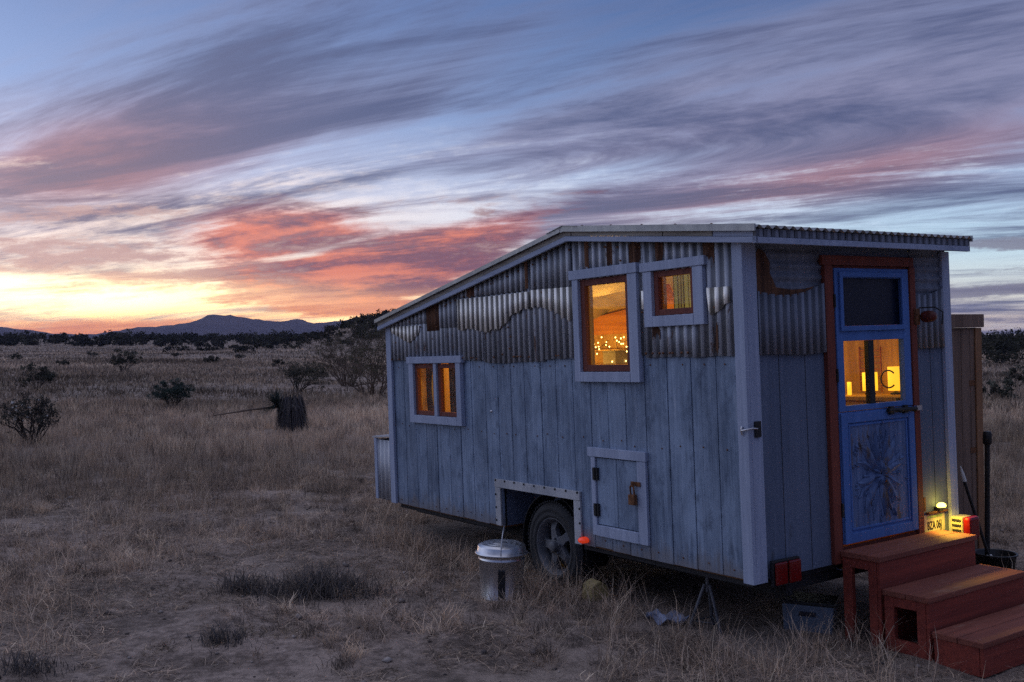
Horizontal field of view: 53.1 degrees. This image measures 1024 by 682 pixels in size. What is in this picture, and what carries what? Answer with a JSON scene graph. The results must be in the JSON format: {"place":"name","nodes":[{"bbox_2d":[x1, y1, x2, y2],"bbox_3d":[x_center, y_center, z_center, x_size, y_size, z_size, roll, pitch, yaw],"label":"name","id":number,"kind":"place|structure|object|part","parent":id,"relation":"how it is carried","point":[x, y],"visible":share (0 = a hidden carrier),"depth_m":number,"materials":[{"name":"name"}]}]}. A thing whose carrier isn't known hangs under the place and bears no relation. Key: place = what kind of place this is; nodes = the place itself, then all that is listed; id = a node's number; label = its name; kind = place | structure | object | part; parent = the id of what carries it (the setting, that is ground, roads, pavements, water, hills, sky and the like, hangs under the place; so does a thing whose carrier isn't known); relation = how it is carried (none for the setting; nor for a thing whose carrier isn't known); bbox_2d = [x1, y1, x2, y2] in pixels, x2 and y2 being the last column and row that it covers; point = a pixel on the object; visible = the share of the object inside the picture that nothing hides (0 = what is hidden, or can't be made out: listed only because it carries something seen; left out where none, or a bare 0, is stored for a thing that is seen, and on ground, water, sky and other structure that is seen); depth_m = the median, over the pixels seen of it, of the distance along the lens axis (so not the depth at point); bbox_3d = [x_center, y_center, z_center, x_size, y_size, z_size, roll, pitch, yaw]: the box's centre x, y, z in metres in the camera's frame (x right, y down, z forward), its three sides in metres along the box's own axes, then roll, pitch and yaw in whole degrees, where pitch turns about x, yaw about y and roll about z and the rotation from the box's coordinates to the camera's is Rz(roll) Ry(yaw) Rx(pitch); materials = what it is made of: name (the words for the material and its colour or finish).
{"place":"outdoors","nodes":[
{"label":"outdoors","id":0,"kind":"place"},
{"bbox_2d":[0,315,992,338],"bbox_3d":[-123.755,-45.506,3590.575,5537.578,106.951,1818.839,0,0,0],"label":"mountain range","id":1,"kind":"structure","parent":0,"point":[224,325],"depth_m":3663.22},
{"bbox_2d":[0,322,1023,681],"bbox_3d":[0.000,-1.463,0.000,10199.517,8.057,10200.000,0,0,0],"label":"ground","id":2,"kind":"structure","parent":0,"point":[750,606],"depth_m":7.32,"materials":[{"name":"brown plant"}]},
{"bbox_2d":[7,352,22,360],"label":"plain bush","id":3,"kind":"object","parent":2,"relation":"on","point":[13,356],"visible":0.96,"depth_m":98.62,"materials":[{"name":"green plant"}]},
{"bbox_2d":[0,392,61,444],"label":"shrub","id":4,"kind":"object","parent":2,"relation":"on","point":[21,414],"visible":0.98,"depth_m":19.27,"materials":[{"name":"green plant"}]},
{"bbox_2d":[15,362,57,388],"bbox_3d":[-17.847,1.331,38.839,1.309,1.112,1.324,0,0,33],"label":"round bush","id":5,"kind":"object","parent":2,"relation":"on","point":[46,374],"visible":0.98,"depth_m":38.67,"materials":[{"name":"green plant"}]},
{"bbox_2d":[0,645,82,681],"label":"dead grass clump","id":6,"kind":"object","parent":2,"relation":"on","point":[32,663],"visible":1,"depth_m":6.14,"materials":[{"name":"plant"}]},
{"bbox_2d":[55,359,70,365],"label":"plain bush","id":7,"kind":"object","parent":2,"relation":"on","point":[63,362],"visible":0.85,"depth_m":73.68,"materials":[{"name":"green plant"}]},
{"bbox_2d":[87,350,99,357],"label":"plain bush","id":8,"kind":"object","parent":2,"relation":"on","point":[91,354],"visible":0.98,"depth_m":131.45,"materials":[{"name":"green plant"}]},
{"bbox_2d":[109,348,143,371],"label":"spreading bush","id":9,"kind":"object","parent":2,"relation":"on","point":[119,360],"visible":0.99,"depth_m":62.07,"materials":[{"name":"green plant"}]},
{"bbox_2d":[146,378,195,408],"bbox_3d":[-9.832,1.521,29.223,1.524,0.954,1.412,0,0,0],"label":"juniper shrub","id":10,"kind":"object","parent":2,"relation":"on","point":[176,390],"visible":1,"depth_m":29.10,"materials":[{"name":"green plant"}]},
{"bbox_2d":[203,355,218,362],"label":"plain bush","id":11,"kind":"object","parent":2,"relation":"on","point":[209,358],"visible":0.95,"depth_m":81.54,"materials":[{"name":"green plant"}]},
{"bbox_2d":[185,617,263,655],"bbox_3d":[-1.885,1.907,6.743,0.518,0.174,0.470,0,0,-27],"label":"dead grass clump","id":12,"kind":"object","parent":2,"relation":"on","point":[235,635],"visible":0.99,"depth_m":6.75,"materials":[{"name":"plant"}]},
{"bbox_2d":[195,564,283,596],"bbox_3d":[-2.085,1.861,8.065,0.738,0.250,0.626,0,0,0],"label":"dead grass clump","id":13,"kind":"object","parent":2,"relation":"on","point":[231,587],"visible":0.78,"depth_m":8.03,"materials":[{"name":"plant"}]},
{"bbox_2d":[235,353,245,357],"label":"plain bush","id":14,"kind":"object","parent":2,"relation":"on","point":[239,356],"visible":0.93,"depth_m":118.26,"materials":[{"name":"green plant"}]},
{"bbox_2d":[214,385,309,432],"bbox_3d":[-5.338,1.587,22.063,2.128,1.363,1.044,0,0,0],"label":"shaggy yucca","id":15,"kind":"object","parent":2,"relation":"on","point":[291,411],"visible":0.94,"depth_m":21.92,"materials":[{"name":"brown plant"}]},
{"bbox_2d":[272,359,284,366],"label":"plain bush","id":16,"kind":"object","parent":2,"relation":"on","point":[277,361],"visible":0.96,"depth_m":76.34,"materials":[{"name":"green plant"}]},
{"bbox_2d":[275,360,333,391],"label":"dark shrub","id":17,"kind":"object","parent":2,"relation":"on","point":[296,370],"visible":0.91,"depth_m":40.65,"materials":[{"name":"green plant"}]},
{"bbox_2d":[202,556,411,607],"bbox_3d":[-1.549,1.824,7.876,1.618,0.323,0.979,0,0,0],"label":"dead grass clump","id":18,"kind":"object","parent":2,"relation":"on","point":[321,585],"visible":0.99,"depth_m":7.82,"materials":[{"name":"plant"}]},
{"bbox_2d":[290,314,386,396],"bbox_3d":[-5.040,0.520,36.204,4.444,3.021,4.142,0,0,35],"label":"mesquite tree","id":19,"kind":"object","parent":2,"relation":"on","point":[374,370],"visible":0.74,"depth_m":35.78,"materials":[{"name":"green plant"}]},
{"bbox_2d":[297,329,386,386],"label":"mesquite tree","id":20,"kind":"object","parent":2,"relation":"on","point":[331,350],"visible":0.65,"depth_m":45.36,"materials":[{"name":"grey plant"}]},
{"bbox_2d":[336,325,386,380],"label":"mesquite tree","id":21,"kind":"object","parent":2,"relation":"on","point":[370,354],"visible":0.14,"depth_m":51.26,"materials":[{"name":"grey plant"}]},
{"bbox_2d":[346,323,380,347],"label":"knoll bush","id":22,"kind":"object","parent":2,"relation":"on","point":[362,331],"visible":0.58,"depth_m":164.40,"materials":[{"name":"green plant"}]},
{"bbox_2d":[475,526,527,601],"bbox_3d":[-0.080,1.697,7.880,0.412,0.560,0.412,0,0,0],"label":"lidded pail","id":23,"kind":"object","parent":2,"relation":"on","point":[502,559],"visible":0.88,"depth_m":7.74,"materials":[{"name":"metal"}]},
{"bbox_2d":[0,494,1015,681],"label":"pebbles","id":24,"kind":"object","parent":2,"relation":"on","point":[386,659],"visible":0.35,"depth_m":7.22,"materials":[{"name":"stone"}]},
{"bbox_2d":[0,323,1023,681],"bbox_3d":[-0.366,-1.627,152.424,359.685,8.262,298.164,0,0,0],"label":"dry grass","id":25,"kind":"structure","parent":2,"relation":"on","point":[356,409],"depth_m":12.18,"materials":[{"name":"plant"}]},
{"bbox_2d":[0,308,1023,365],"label":"woodland","id":26,"kind":"object","parent":2,"relation":"on","point":[1009,344],"visible":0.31,"depth_m":250.02,"materials":[{"name":"dry grass"},{"name":"sandy soil"}]},
{"bbox_2d":[582,578,609,601],"bbox_3d":[0.635,1.886,7.788,0.176,0.147,0.140,0,0,-29],"label":"rock","id":27,"kind":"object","parent":2,"relation":"on","point":[599,585],"depth_m":7.73,"materials":[{"name":"stone"}]},
{"bbox_2d":[646,609,690,625],"bbox_3d":[1.077,1.917,7.110,0.310,0.086,0.172,0,0,26],"label":"crumpled cloth","id":28,"kind":"object","parent":2,"relation":"on","point":[657,616],"visible":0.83,"depth_m":7.09,"materials":[{"name":"grey fabric"}]},
{"bbox_2d":[372,223,979,603],"bbox_3d":[0.678,0.571,9.413,2.306,2.885,6.315,-2,0,-34],"label":"house trailer","id":29,"kind":"object","parent":2,"relation":"on","point":[716,430],"visible":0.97,"depth_m":7.23,"materials":[{"name":"grey"}]},
{"bbox_2d":[426,368,433,410],"bbox_3d":[-0.785,0.480,10.002,0.039,0.540,0.160,-2,0,-34],"label":"curtain","id":30,"kind":"object","parent":29,"relation":"hanging from","point":[429,389],"visible":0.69,"depth_m":10.01,"materials":[{"name":"brown fabric"}]},
{"bbox_3d":[-0.706,0.458,9.575,0.072,0.632,1.017,-2,0,-34],"label":"window","id":31,"kind":"part","parent":29,"relation":"part of","materials":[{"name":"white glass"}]},
{"bbox_2d":[449,363,456,411],"bbox_3d":[-0.545,0.469,9.649,0.039,0.540,0.135,-2,0,-34],"label":"curtain","id":32,"kind":"object","parent":29,"relation":"hanging from","point":[452,386],"visible":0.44,"depth_m":9.65,"materials":[{"name":"brown fabric"}]},
{"bbox_3d":[0.689,-0.121,7.503,0.072,0.840,0.775,-2,0,-34],"label":"window","id":33,"kind":"part","parent":29,"relation":"part of","materials":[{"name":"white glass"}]},
{"bbox_2d":[595,349,626,364],"bbox_3d":[1.331,0.302,9.948,0.525,0.462,2.600,-2,0,-34],"label":"wall shelf","id":34,"kind":"object","parent":29,"relation":"attached to","point":[608,350],"depth_m":10.50,"materials":[{"name":"brown wood"}]},
{"bbox_2d":[595,336,626,361],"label":"fairy lights","id":35,"kind":"object","parent":34,"relation":"on","point":[609,346],"visible":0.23,"depth_m":10.55,"materials":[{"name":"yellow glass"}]},
{"bbox_2d":[602,350,627,363],"bbox_3d":[1.059,0.163,10.372,0.208,0.136,0.208,-2,-1,-34],"label":"shelf box","id":36,"kind":"object","parent":34,"relation":"on","point":[617,356],"visible":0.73,"depth_m":10.29,"materials":[{"name":"brown fabric"}]},
{"bbox_2d":[592,276,672,318],"bbox_3d":[1.057,-0.472,9.725,1.100,0.544,2.400,-2,0,-34],"label":"ceiling drape","id":37,"kind":"object","parent":29,"relation":"hanging from","point":[607,298],"visible":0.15,"depth_m":10.01,"materials":[{"name":"fabric"}]},
{"bbox_2d":[594,297,673,334],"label":"wall","id":38,"kind":"structure","parent":29,"relation":"attached to","point":[612,323],"depth_m":10.66,"materials":[{"name":"orange wood"}]},
{"bbox_2d":[666,284,673,300],"bbox_3d":[1.208,-0.381,8.034,0.120,0.130,0.117,-2,-1,-34],"label":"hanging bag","id":39,"kind":"object","parent":29,"relation":"hanging from","point":[670,295],"visible":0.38,"depth_m":7.99,"materials":[{"name":"orange fabric"}]},
{"bbox_3d":[1.097,-0.325,6.896,0.072,0.445,0.627,-2,0,-34],"label":"window","id":40,"kind":"part","parent":29,"relation":"part of","materials":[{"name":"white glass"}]},
{"bbox_2d":[673,274,690,307],"bbox_3d":[1.338,-0.172,7.904,0.039,0.780,0.250,-2,-1,-34],"label":"curtain","id":41,"kind":"object","parent":29,"relation":"hanging from","point":[681,291],"visible":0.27,"depth_m":7.92,"materials":[{"name":"beige fabric"}]},
{"bbox_2d":[858,347,882,391],"bbox_3d":[2.853,0.226,8.136,0.043,0.360,0.200,-2,0,-34],"label":"ladder","id":42,"kind":"object","parent":29,"relation":"attached to","point":[880,369],"visible":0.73,"depth_m":8.09,"materials":[{"name":"brown wood"}]},
{"bbox_2d":[845,392,900,411],"bbox_3d":[2.572,0.949,8.158,0.525,1.055,1.520,-2,0,-34],"label":"counter","id":43,"kind":"object","parent":29,"relation":"on","point":[854,398],"visible":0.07,"depth_m":7.69,"materials":[{"name":"brown wood"}]},
{"bbox_2d":[847,382,851,394],"bbox_3d":[2.601,0.366,7.906,0.032,0.100,0.032,-2,-1,-34],"label":"candle","id":44,"kind":"object","parent":43,"relation":"on","point":[849,389],"visible":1,"depth_m":7.89,"materials":[{"name":"yellow wax"}]},
{"bbox_2d":[862,372,877,394],"bbox_3d":[2.755,0.327,7.891,0.113,0.170,0.113,-2,-1,-34],"label":"table lamp","id":45,"kind":"object","parent":43,"relation":"on","point":[864,384],"visible":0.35,"depth_m":7.86,"materials":[{"name":"yellow fabric"}]},
{"bbox_2d":[880,370,894,387],"bbox_3d":[2.820,0.286,7.706,0.012,0.142,0.122,-2,-1,-34],"label":"wire hoop","id":46,"kind":"object","parent":43,"relation":"on","point":[893,385],"visible":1,"depth_m":7.72,"materials":[{"name":"black metal"}]},
{"bbox_2d":[887,366,899,394],"bbox_3d":[2.916,0.300,7.796,0.113,0.210,0.113,-2,-1,-34],"label":"table lamp","id":47,"kind":"object","parent":43,"relation":"on","point":[894,378],"visible":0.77,"depth_m":7.75,"materials":[{"name":"yellow fabric"}]},
{"bbox_3d":[2.515,0.007,7.089,0.811,1.017,0.110,-2,0,-34],"label":"upper door","id":48,"kind":"part","parent":29,"relation":"part of","materials":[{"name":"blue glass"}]},
{"bbox_3d":[2.539,0.913,7.096,0.811,0.883,0.079,-2,0,-34],"label":"lower door","id":49,"kind":"part","parent":29,"relation":"part of","materials":[{"name":"blue wood"}]},
{"bbox_2d":[687,577,721,632],"bbox_3d":[1.357,1.740,7.001,0.247,0.479,0.220,0,0,-34],"label":"axle stand","id":50,"kind":"object","parent":2,"relation":"on","point":[706,586],"visible":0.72,"depth_m":7.01,"materials":[{"name":"grey metal"}]},
{"bbox_2d":[780,591,838,634],"bbox_3d":[2.047,1.868,7.043,0.356,0.212,0.276,0,0,24],"label":"storage tote","id":51,"kind":"object","parent":2,"relation":"on","point":[809,606],"visible":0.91,"depth_m":6.94,"materials":[{"name":"blue plastic"}]},
{"bbox_2d":[841,530,1023,677],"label":"wooden steps","id":52,"kind":"structure","parent":2,"relation":"on","point":[957,596],"depth_m":6.60,"materials":[{"name":"wood"}]},
{"bbox_2d":[951,314,984,548],"bbox_3d":[3.498,0.892,9.305,1.170,2.240,1.005,-1,0,-34],"label":"cedar cabinet","id":53,"kind":"object","parent":2,"relation":"on","point":[967,362],"visible":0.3,"depth_m":9.14,"materials":[{"name":"wood"}]},
{"bbox_2d":[975,548,1018,568],"bbox_3d":[4.050,1.874,8.600,0.356,0.200,0.356,0,0,0],"label":"rubber tub","id":54,"kind":"object","parent":2,"relation":"on","point":[999,558],"visible":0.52,"depth_m":8.50,"materials":[{"name":"black plastic"}]},
{"bbox_2d":[959,466,991,555],"bbox_3d":[3.894,1.498,8.570,0.309,0.912,0.039,0,0,0],"label":"scoop","id":55,"kind":"object","parent":54,"relation":"in","point":[963,478],"visible":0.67,"depth_m":8.56,"materials":[{"name":"black plastic"}]},
{"bbox_2d":[983,431,991,554],"bbox_3d":[3.995,1.356,8.620,0.070,1.195,0.070,0,0,0],"label":"long handled tool","id":56,"kind":"object","parent":54,"relation":"in","point":[987,439],"visible":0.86,"depth_m":8.60,"materials":[{"name":"black plastic"}]},
{"bbox_2d":[982,377,1018,401],"bbox_3d":[16.202,1.635,33.845,1.146,0.882,1.387,0,0,43],"label":"plain bush","id":57,"kind":"object","parent":2,"relation":"on","point":[994,386],"visible":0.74,"depth_m":33.72,"materials":[{"name":"green plant"}]},
{"bbox_2d":[1001,364,1023,386],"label":"plain bush","id":58,"kind":"object","parent":2,"relation":"on","point":[1012,370],"visible":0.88,"depth_m":45.45,"materials":[{"name":"green plant"}]},
{"bbox_2d":[0,0,1023,334],"label":"sky","id":59,"kind":"structure","parent":0,"point":[163,162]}
]}

